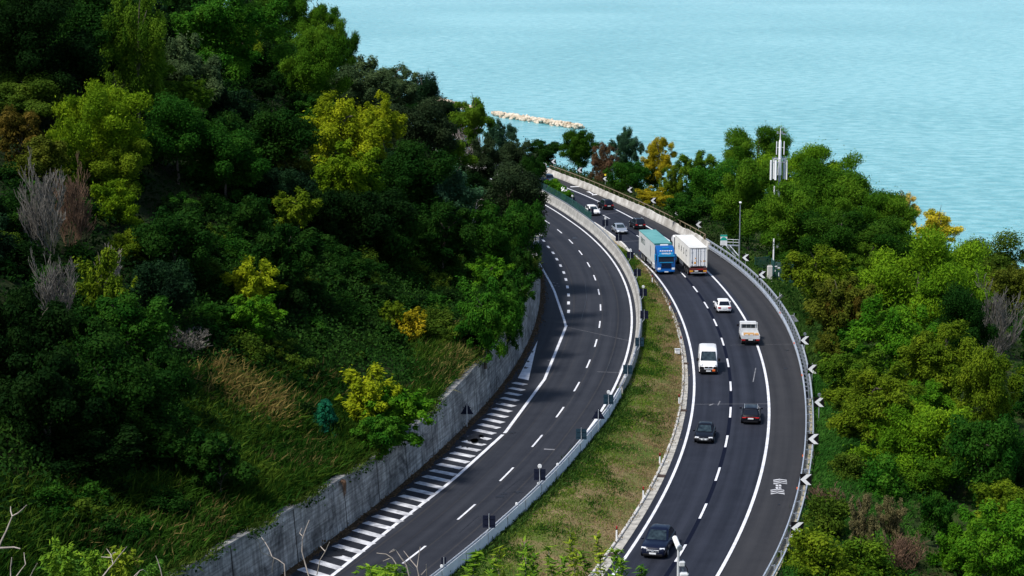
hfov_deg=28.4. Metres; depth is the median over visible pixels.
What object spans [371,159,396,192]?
tree
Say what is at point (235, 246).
bush
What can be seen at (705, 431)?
car
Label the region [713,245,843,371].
verge grass
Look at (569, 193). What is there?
shrub
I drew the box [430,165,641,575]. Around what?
concrete barrier
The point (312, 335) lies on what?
bush
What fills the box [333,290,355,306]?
bush
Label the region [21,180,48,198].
bush
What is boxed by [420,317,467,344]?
bush
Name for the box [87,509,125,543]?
bush
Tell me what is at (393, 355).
bank cover
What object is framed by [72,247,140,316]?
tree
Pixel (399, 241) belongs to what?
tree
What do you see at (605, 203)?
car
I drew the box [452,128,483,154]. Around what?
bare shrub
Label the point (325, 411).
conifer
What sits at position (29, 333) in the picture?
tree
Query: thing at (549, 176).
car
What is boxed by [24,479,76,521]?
bush
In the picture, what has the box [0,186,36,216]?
bush
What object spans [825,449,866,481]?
shrub
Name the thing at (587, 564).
leafy shoot
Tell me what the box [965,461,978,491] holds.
tree
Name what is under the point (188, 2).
tree
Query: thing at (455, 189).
tree
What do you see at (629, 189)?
chevron sign
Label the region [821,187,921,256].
pine tree
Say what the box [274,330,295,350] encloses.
bush
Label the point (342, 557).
road marking
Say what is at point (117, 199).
shrub
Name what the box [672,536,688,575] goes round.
camera pole
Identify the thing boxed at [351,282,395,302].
bush
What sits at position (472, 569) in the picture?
leafy shoot
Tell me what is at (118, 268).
bare shrub
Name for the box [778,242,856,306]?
tree
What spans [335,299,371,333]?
bush
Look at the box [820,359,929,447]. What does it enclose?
tree
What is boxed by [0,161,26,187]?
bush
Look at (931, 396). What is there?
tree
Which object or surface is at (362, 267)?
bush
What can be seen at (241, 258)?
bush
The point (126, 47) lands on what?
tree
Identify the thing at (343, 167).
tree
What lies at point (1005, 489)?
tree
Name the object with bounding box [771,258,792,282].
green enclosure
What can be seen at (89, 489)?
bush
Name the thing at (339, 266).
bush
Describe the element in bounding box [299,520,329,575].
dead branch
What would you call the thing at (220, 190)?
bush
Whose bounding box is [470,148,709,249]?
parapet wall
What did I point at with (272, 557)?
dead branch
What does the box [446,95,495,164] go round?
tree
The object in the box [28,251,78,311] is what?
bare shrub
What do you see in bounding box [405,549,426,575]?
dead branch
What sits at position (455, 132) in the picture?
tree
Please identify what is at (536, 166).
tree
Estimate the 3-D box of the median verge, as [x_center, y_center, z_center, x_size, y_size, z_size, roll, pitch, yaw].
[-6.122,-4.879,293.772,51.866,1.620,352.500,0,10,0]
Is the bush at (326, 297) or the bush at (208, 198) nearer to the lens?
the bush at (326, 297)
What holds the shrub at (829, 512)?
on the seaward slope
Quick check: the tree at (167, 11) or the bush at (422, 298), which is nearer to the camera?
the bush at (422, 298)
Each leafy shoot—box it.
[364,563,381,575]
[386,565,407,575]
[400,566,410,575]
[461,549,487,575]
[481,558,501,575]
[490,545,507,575]
[516,535,536,575]
[524,552,543,575]
[538,545,561,575]
[554,555,571,575]
[563,526,583,575]
[578,549,593,575]
[587,530,609,575]
[607,547,628,575]
[616,556,628,575]
[633,563,649,575]
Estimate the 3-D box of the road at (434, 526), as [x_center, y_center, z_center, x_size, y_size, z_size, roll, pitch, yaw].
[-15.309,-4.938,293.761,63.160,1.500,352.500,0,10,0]
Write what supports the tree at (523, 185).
on the hillside
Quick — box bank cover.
[0,167,512,480]
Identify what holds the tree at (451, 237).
on the hillside
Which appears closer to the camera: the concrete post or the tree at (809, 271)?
the tree at (809, 271)
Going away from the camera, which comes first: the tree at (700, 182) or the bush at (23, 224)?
the bush at (23, 224)
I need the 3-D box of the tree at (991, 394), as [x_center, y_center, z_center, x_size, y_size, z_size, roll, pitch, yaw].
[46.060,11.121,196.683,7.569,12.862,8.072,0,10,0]
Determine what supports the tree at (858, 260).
on the seaward slope
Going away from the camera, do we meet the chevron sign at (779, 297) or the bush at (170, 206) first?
the bush at (170, 206)
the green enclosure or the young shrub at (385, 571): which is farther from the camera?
the green enclosure
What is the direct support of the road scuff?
on the road at (709, 545)
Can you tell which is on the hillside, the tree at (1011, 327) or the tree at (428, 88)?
the tree at (428, 88)
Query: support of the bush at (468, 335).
on the hillside
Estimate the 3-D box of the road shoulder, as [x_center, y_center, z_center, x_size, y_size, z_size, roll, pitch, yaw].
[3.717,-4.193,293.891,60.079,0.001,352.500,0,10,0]
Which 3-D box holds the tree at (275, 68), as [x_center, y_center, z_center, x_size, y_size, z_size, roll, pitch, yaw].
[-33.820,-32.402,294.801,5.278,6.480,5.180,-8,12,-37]
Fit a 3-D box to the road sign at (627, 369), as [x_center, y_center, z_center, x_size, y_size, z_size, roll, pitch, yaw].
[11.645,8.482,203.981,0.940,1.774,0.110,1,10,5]
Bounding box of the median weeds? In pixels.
[450,383,639,575]
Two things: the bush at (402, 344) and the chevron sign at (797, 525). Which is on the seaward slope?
the chevron sign at (797, 525)
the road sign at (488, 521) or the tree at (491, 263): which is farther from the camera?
the tree at (491, 263)
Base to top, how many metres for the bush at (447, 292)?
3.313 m
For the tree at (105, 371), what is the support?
on the hillside
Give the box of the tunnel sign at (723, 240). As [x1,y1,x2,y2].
[720,235,726,257]
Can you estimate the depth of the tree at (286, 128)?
220.96 m
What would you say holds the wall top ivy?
on the retaining wall at (476, 387)
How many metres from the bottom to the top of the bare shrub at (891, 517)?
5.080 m
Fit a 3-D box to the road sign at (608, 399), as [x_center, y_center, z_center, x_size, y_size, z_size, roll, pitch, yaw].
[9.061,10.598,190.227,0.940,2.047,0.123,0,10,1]
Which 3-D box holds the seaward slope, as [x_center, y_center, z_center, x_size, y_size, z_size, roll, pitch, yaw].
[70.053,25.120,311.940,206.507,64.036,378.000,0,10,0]
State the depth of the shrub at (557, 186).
365.30 m
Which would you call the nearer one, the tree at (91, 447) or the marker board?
the tree at (91, 447)
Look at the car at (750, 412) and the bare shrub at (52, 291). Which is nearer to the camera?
the bare shrub at (52, 291)
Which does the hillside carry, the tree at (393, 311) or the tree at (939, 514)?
the tree at (393, 311)
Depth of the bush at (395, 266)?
211.13 m
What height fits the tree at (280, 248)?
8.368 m
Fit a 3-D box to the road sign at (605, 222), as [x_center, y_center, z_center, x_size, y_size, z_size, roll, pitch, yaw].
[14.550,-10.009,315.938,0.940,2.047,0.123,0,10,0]
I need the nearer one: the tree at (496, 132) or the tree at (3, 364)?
the tree at (3, 364)
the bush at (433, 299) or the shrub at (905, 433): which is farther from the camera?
the bush at (433, 299)
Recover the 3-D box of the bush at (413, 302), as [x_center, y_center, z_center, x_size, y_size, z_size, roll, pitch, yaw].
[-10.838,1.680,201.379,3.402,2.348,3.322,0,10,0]
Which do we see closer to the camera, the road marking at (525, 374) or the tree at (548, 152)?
the road marking at (525, 374)
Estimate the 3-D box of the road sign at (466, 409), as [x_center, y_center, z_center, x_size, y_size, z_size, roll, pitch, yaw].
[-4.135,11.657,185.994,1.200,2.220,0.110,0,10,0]
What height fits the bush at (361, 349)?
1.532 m
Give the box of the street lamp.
[739,202,741,260]
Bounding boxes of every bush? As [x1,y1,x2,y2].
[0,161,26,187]
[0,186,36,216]
[0,209,28,239]
[0,230,20,258]
[0,256,23,281]
[4,234,58,281]
[7,282,40,302]
[12,211,35,239]
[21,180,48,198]
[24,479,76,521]
[26,263,66,294]
[56,263,83,279]
[62,240,98,269]
[63,272,87,298]
[64,496,104,532]
[67,304,100,317]
[68,196,100,225]
[68,292,86,308]
[68,472,92,483]
[70,480,111,506]
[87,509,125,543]
[93,478,131,504]
[120,514,162,543]
[121,522,152,551]
[129,174,141,183]
[131,340,171,365]
[137,483,193,522]
[138,249,170,264]
[138,429,186,466]
[158,195,202,215]
[161,191,203,217]
[164,402,202,445]
[175,499,195,505]
[195,301,241,339]
[196,270,240,306]
[199,192,233,223]
[204,222,232,238]
[212,185,234,201]
[213,234,222,245]
[217,231,251,264]
[217,328,274,364]
[218,303,252,336]
[225,252,259,267]
[228,224,256,250]
[229,178,261,201]
[237,359,261,376]
[238,289,287,321]
[252,462,280,474]
[261,195,281,214]
[261,305,285,331]
[261,334,299,362]
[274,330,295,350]
[276,352,319,378]
[276,442,294,449]
[291,401,317,417]
[293,416,310,433]
[297,241,326,261]
[297,315,328,333]
[300,265,320,282]
[300,279,334,305]
[300,332,334,354]
[307,301,341,324]
[308,232,350,253]
[317,268,346,291]
[318,239,347,263]
[321,256,358,279]
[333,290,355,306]
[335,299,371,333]
[339,250,374,286]
[348,350,364,361]
[349,244,381,263]
[350,344,366,358]
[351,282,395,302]
[353,270,387,286]
[362,293,389,317]
[368,260,389,281]
[369,325,401,343]
[377,251,411,279]
[388,339,409,356]
[392,294,417,313]
[397,271,433,294]
[402,292,427,310]
[419,302,456,327]
[420,270,457,290]
[420,293,455,315]
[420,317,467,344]
[437,286,459,306]
[439,254,463,268]
[439,264,464,284]
[450,296,471,310]
[451,285,475,301]
[456,328,480,346]
[457,248,483,266]
[471,281,499,296]
[480,177,492,188]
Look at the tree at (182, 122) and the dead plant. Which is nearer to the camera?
the dead plant
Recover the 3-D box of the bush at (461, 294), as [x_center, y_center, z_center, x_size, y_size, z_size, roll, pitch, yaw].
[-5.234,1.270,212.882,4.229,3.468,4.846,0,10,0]
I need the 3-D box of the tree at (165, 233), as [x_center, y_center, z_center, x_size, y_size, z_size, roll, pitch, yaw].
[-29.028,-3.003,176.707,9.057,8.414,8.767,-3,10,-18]
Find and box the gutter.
[593,296,687,575]
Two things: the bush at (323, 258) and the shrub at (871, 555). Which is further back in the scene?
the bush at (323, 258)
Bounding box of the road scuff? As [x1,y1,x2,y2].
[544,213,767,449]
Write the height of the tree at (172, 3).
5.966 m
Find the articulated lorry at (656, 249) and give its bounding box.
[639,229,676,272]
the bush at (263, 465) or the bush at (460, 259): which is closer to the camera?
the bush at (263, 465)
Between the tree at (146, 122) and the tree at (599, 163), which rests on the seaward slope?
the tree at (599, 163)
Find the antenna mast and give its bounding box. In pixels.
[770,128,787,247]
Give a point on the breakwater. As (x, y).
(537, 120)
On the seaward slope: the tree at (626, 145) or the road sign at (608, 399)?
the tree at (626, 145)
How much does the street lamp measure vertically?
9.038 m
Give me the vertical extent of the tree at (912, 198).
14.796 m
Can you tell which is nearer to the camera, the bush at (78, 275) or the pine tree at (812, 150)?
the bush at (78, 275)
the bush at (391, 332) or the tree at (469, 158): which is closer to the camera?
the bush at (391, 332)
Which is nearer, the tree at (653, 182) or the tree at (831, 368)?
the tree at (831, 368)
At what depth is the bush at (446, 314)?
198.43 m
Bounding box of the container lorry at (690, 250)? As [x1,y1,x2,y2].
[670,234,706,274]
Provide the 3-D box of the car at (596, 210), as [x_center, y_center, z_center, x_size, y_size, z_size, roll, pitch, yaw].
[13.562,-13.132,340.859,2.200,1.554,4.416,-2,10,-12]
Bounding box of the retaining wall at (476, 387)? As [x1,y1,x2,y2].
[164,236,540,575]
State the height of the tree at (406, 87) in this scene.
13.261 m
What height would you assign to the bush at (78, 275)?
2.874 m
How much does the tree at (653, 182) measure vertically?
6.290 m
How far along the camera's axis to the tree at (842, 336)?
224.76 m
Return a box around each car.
[539,173,553,183]
[585,204,599,215]
[598,199,613,209]
[611,223,627,233]
[629,217,645,228]
[641,524,675,557]
[693,421,716,442]
[713,298,730,312]
[740,404,762,422]
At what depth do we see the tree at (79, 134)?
188.07 m
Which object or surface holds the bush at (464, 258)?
on the hillside
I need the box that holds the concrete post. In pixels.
[767,265,772,281]
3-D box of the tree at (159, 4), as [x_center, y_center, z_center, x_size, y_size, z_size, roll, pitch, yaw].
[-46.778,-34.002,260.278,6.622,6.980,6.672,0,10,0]
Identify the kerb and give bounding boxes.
[589,263,683,575]
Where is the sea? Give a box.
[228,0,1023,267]
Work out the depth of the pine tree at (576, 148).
411.15 m
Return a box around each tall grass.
[0,290,502,575]
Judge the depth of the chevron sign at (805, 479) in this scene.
167.92 m
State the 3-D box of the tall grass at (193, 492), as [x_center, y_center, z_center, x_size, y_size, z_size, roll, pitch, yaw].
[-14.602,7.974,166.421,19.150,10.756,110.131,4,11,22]
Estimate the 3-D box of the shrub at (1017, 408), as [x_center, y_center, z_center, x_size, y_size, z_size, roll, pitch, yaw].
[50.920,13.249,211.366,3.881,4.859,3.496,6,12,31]
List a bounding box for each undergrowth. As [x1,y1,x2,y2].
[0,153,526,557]
[545,159,1023,575]
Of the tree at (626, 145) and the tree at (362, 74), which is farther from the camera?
the tree at (626, 145)
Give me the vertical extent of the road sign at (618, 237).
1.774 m
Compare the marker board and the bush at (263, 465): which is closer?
the marker board
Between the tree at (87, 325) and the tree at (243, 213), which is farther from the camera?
the tree at (243, 213)
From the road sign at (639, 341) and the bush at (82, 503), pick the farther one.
the road sign at (639, 341)
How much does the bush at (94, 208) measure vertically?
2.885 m
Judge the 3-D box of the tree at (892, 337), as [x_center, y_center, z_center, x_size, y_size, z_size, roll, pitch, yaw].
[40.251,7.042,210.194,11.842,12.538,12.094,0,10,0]
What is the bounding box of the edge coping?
[769,399,811,575]
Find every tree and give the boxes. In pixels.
[0,0,117,96]
[0,69,86,120]
[0,103,45,161]
[0,196,12,217]
[0,212,18,260]
[0,286,79,376]
[0,293,17,380]
[0,340,107,471]
[3,133,72,185]
[29,328,190,438]
[37,422,146,480]
[40,0,157,87]
[51,305,124,356]
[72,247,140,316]
[89,288,179,359]
[99,0,171,120]
[121,253,197,317]
[121,394,190,464]
[124,203,228,285]
[130,63,217,117]
[137,120,169,159]
[138,88,226,184]
[141,12,178,71]
[142,30,225,106]
[144,342,196,411]
[151,0,166,15]
[156,218,219,268]
[157,0,173,18]
[162,0,180,13]
[169,0,297,84]
[171,0,231,18]
[173,118,273,200]
[174,0,208,10]
[177,427,259,491]
[202,110,234,124]
[203,71,231,90]
[204,109,250,169]
[205,78,251,116]
[205,82,260,124]
[212,110,258,156]
[218,194,274,237]
[219,254,287,309]
[225,25,264,85]
[227,294,287,339]
[231,0,260,35]
[239,39,278,86]
[241,0,317,47]
[243,78,282,103]
[243,98,269,124]
[243,104,325,172]
[245,123,275,168]
[245,221,324,311]
[255,164,318,217]
[256,265,308,311]
[259,141,313,170]
[265,45,281,79]
[269,47,306,98]
[272,185,322,241]
[277,19,354,97]
[283,90,312,118]
[291,0,349,54]
[291,97,341,145]
[294,187,347,241]
[299,89,333,102]
[302,89,397,165]
[309,188,342,232]
[310,138,386,194]
[329,54,399,110]
[333,30,360,74]
[334,183,421,260]
[334,361,414,422]
[346,175,380,196]
[349,414,415,461]
[353,200,433,276]
[356,89,408,147]
[358,385,440,447]
[365,137,459,226]
[365,149,393,164]
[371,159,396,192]
[376,61,419,106]
[377,299,405,327]
[388,94,465,161]
[391,306,427,339]
[403,70,458,119]
[411,200,477,268]
[420,160,486,229]
[427,179,478,222]
[433,99,463,139]
[443,138,479,166]
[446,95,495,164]
[450,267,526,368]
[459,158,465,173]
[461,134,507,180]
[463,170,485,187]
[465,253,515,289]
[467,198,529,265]
[473,159,549,238]
[482,118,521,155]
[491,136,537,177]
[497,266,536,306]
[501,280,526,355]
[504,196,549,267]
[511,244,543,285]
[519,154,548,187]
[524,138,560,166]
[558,127,600,167]
[588,141,618,183]
[602,158,651,195]
[607,126,644,167]
[634,185,673,207]
[639,136,677,184]
[642,168,664,189]
[657,164,685,200]
[662,192,715,228]
[674,149,718,186]
[682,187,695,200]
[685,158,739,223]
[695,192,715,219]
[708,150,786,248]
[720,120,796,178]
[740,174,835,261]
[749,136,865,204]
[775,205,909,283]
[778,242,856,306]
[781,243,812,254]
[788,152,909,233]
[802,275,886,340]
[808,339,888,389]
[814,331,843,366]
[815,324,872,358]
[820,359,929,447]
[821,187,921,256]
[822,284,879,351]
[829,242,897,288]
[844,294,944,385]
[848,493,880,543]
[853,220,915,267]
[854,222,997,328]
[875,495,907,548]
[894,319,994,410]
[900,190,921,228]
[900,378,958,410]
[911,208,963,243]
[916,489,959,547]
[920,278,999,358]
[928,438,962,486]
[937,390,963,408]
[938,407,1023,509]
[947,343,1023,444]
[949,227,1023,303]
[951,497,1023,575]
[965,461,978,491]
[968,474,1023,529]
[980,261,1023,325]
[985,431,1023,492]
[1007,309,1023,338]
[1013,362,1023,375]
[1015,390,1023,417]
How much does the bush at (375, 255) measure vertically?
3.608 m
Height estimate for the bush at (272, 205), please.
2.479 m
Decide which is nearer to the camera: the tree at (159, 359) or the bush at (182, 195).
the tree at (159, 359)
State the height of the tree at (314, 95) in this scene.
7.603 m
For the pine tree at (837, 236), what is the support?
on the seaward slope
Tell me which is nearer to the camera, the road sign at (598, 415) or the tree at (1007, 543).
the tree at (1007, 543)
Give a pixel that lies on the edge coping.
(798, 508)
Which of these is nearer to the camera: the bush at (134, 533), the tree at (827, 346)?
the bush at (134, 533)
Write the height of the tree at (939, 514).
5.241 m
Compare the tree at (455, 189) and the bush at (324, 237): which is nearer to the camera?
the bush at (324, 237)
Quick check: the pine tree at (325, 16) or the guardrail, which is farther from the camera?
the pine tree at (325, 16)
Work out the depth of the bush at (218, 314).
170.10 m
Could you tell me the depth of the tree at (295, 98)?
254.41 m
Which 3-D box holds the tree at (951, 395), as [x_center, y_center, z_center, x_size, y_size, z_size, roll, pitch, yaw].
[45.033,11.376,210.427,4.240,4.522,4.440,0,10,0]
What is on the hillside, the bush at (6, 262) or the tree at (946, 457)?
the bush at (6, 262)
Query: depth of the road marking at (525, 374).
213.91 m
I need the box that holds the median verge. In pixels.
[463,241,681,575]
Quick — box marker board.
[441,557,445,565]
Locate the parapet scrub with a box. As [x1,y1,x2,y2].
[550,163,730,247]
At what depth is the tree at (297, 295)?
181.85 m
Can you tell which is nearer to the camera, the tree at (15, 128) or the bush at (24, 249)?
the bush at (24, 249)
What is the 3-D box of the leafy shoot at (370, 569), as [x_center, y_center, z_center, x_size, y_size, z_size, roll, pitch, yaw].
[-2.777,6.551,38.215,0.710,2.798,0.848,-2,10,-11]
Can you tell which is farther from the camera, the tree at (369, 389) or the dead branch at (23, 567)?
the tree at (369, 389)
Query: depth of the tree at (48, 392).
134.75 m
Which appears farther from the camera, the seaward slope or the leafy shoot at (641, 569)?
the seaward slope
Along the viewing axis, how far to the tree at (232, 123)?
207.05 m
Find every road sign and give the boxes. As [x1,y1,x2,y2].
[461,404,472,413]
[483,515,494,533]
[534,464,545,485]
[576,427,586,444]
[592,408,604,431]
[602,217,607,229]
[603,390,613,409]
[615,234,621,244]
[623,364,631,377]
[627,249,633,261]
[634,268,640,277]
[635,336,643,349]
[639,285,646,297]
[640,309,647,321]
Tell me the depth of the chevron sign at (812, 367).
210.62 m
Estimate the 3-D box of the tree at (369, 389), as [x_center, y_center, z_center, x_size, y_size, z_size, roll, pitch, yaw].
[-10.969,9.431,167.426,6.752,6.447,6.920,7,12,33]
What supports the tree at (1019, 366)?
on the seaward slope
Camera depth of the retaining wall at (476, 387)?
157.77 m
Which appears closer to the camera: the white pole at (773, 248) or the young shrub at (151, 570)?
the young shrub at (151, 570)
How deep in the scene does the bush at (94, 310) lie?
157.38 m
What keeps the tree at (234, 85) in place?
on the hillside
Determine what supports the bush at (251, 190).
on the hillside
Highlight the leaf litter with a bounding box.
[280,266,545,575]
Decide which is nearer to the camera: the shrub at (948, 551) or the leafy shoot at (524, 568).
the leafy shoot at (524, 568)
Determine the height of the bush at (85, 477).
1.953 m
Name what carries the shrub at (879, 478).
on the seaward slope
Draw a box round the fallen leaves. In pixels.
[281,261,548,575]
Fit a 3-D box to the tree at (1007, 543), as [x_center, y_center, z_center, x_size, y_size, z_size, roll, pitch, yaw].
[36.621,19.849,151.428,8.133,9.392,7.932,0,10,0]
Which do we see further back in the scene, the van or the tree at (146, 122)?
the van
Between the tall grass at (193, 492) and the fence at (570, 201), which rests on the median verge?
the fence at (570, 201)
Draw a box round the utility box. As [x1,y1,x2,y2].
[674,348,679,354]
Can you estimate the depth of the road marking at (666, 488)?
195.04 m
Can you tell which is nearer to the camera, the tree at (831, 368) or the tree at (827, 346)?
the tree at (831, 368)
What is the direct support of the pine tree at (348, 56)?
on the hillside
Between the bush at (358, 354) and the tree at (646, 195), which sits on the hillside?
the bush at (358, 354)
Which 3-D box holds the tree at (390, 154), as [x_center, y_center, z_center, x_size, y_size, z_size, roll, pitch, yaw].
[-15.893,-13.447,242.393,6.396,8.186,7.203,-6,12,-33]
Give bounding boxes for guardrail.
[706,238,813,575]
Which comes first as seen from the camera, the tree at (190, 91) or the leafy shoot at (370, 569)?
the leafy shoot at (370, 569)
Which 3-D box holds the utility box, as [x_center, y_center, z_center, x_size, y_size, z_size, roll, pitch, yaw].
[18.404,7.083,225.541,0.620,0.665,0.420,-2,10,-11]
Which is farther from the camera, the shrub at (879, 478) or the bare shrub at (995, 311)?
the bare shrub at (995, 311)
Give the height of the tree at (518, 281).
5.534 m
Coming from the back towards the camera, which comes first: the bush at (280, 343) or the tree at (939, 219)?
the tree at (939, 219)
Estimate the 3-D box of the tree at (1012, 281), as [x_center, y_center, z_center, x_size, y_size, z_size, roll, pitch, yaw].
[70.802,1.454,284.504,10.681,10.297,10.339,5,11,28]
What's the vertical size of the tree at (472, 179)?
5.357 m
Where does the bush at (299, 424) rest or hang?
on the hillside
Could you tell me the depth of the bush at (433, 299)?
204.44 m
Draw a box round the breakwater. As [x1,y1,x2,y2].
[491,111,584,128]
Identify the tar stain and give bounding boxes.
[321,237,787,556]
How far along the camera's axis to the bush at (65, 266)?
166.59 m
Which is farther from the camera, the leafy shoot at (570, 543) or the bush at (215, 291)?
the bush at (215, 291)
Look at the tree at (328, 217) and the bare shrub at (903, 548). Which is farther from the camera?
the tree at (328, 217)
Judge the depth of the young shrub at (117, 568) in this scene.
38.92 m
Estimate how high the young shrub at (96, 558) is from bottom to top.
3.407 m
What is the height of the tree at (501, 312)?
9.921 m
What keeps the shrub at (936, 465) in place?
on the seaward slope
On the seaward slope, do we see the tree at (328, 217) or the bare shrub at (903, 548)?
the bare shrub at (903, 548)
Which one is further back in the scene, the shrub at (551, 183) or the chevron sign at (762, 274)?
the shrub at (551, 183)
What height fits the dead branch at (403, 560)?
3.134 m
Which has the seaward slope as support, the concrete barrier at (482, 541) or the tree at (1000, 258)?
the tree at (1000, 258)
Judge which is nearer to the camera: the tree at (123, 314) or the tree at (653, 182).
the tree at (123, 314)
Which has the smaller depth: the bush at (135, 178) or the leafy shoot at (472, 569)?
the leafy shoot at (472, 569)
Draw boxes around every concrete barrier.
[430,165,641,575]
[594,222,629,251]
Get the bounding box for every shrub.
[14,146,66,254]
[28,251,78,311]
[36,549,95,575]
[38,535,80,575]
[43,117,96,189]
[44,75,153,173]
[52,152,95,246]
[73,138,153,198]
[77,549,114,575]
[86,178,146,227]
[101,244,122,275]
[104,228,144,267]
[105,545,145,575]
[140,558,167,575]
[163,326,212,356]
[352,562,402,575]
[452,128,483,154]
[544,178,559,190]
[550,183,566,195]
[560,190,573,198]
[724,213,755,238]
[777,526,863,575]
[800,488,851,539]
[807,481,853,502]
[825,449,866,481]
[833,534,906,575]
[842,395,972,494]
[855,449,911,505]
[880,528,928,574]
[889,453,972,503]
[925,516,985,574]
[975,272,1023,356]
[993,395,1021,425]
[1020,331,1023,346]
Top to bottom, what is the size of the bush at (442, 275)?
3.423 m
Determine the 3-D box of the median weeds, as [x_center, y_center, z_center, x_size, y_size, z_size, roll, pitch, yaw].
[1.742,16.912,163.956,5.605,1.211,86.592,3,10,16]
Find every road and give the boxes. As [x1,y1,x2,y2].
[290,179,635,575]
[464,154,770,575]
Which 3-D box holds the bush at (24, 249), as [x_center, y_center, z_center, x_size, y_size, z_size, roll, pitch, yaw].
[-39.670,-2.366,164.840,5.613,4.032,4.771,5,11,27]
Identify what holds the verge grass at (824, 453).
on the seaward slope
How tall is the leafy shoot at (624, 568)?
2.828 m
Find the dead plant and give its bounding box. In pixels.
[340,479,345,497]
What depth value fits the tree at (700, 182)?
348.07 m
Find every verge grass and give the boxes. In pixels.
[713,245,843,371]
[774,373,921,575]
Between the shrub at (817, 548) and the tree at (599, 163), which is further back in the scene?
the tree at (599, 163)
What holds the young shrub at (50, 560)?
on the near bank
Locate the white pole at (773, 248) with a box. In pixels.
[773,239,774,259]
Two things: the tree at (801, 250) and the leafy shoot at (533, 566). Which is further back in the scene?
the tree at (801, 250)
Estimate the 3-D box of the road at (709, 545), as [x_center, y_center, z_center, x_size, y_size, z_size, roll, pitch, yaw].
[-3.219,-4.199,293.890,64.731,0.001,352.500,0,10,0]
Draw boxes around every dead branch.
[0,505,26,544]
[0,546,19,548]
[16,555,36,575]
[101,547,126,575]
[257,537,285,575]
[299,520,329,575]
[389,549,413,575]
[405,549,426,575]
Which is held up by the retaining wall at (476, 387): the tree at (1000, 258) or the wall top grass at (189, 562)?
the wall top grass at (189, 562)
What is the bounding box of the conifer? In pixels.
[311,398,342,437]
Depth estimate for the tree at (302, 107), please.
248.43 m
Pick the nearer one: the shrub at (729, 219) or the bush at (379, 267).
the bush at (379, 267)
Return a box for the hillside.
[0,64,532,575]
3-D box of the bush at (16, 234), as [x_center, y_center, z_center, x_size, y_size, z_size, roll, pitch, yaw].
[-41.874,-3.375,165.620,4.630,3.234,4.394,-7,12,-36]
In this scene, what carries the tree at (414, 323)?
on the hillside
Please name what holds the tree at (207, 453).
on the hillside
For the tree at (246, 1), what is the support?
on the hillside
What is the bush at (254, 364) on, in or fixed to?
on the hillside
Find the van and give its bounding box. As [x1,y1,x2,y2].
[697,343,719,372]
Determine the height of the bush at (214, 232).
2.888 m
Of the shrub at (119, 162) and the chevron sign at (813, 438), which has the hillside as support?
the shrub at (119, 162)
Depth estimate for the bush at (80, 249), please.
171.38 m
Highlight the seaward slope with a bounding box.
[577,174,1023,575]
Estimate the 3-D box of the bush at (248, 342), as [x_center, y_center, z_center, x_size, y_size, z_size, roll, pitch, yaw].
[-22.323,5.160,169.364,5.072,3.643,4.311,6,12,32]
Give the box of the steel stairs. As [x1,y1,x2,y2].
[726,239,738,256]
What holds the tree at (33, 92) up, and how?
on the hillside
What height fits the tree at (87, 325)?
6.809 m
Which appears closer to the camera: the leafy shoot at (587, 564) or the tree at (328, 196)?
the leafy shoot at (587, 564)
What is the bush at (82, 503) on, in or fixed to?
on the hillside
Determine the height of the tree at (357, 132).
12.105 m
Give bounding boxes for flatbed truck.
[737,321,759,343]
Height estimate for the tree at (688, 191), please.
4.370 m
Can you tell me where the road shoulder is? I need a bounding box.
[465,149,813,575]
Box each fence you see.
[542,183,590,218]
[755,255,769,268]
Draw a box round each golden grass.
[183,346,315,439]
[407,317,484,397]
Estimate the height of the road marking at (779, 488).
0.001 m
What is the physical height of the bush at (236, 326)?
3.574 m
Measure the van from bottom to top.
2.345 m
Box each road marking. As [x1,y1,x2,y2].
[297,382,525,575]
[331,178,769,575]
[518,343,536,379]
[627,229,732,575]
[771,479,786,493]
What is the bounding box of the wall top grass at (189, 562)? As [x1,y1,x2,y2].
[157,253,542,575]
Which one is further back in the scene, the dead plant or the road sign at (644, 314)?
the road sign at (644, 314)
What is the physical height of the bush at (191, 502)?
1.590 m
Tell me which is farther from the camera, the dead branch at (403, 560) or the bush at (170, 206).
the bush at (170, 206)
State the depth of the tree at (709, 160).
398.76 m
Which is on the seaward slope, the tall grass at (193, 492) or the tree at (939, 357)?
the tree at (939, 357)
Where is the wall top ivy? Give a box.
[170,254,542,575]
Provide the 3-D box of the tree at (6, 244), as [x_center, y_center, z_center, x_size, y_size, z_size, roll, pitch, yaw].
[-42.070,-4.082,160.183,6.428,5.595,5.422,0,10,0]
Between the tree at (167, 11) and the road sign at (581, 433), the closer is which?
the road sign at (581, 433)
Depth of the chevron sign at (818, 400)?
195.71 m
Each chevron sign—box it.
[627,187,632,192]
[696,221,701,229]
[742,253,748,270]
[758,271,765,277]
[776,294,782,309]
[791,520,803,548]
[800,332,808,349]
[800,469,811,500]
[807,363,816,373]
[808,432,818,458]
[814,393,823,417]
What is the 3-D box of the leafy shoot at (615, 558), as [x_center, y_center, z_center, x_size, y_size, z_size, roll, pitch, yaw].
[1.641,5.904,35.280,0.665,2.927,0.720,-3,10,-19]

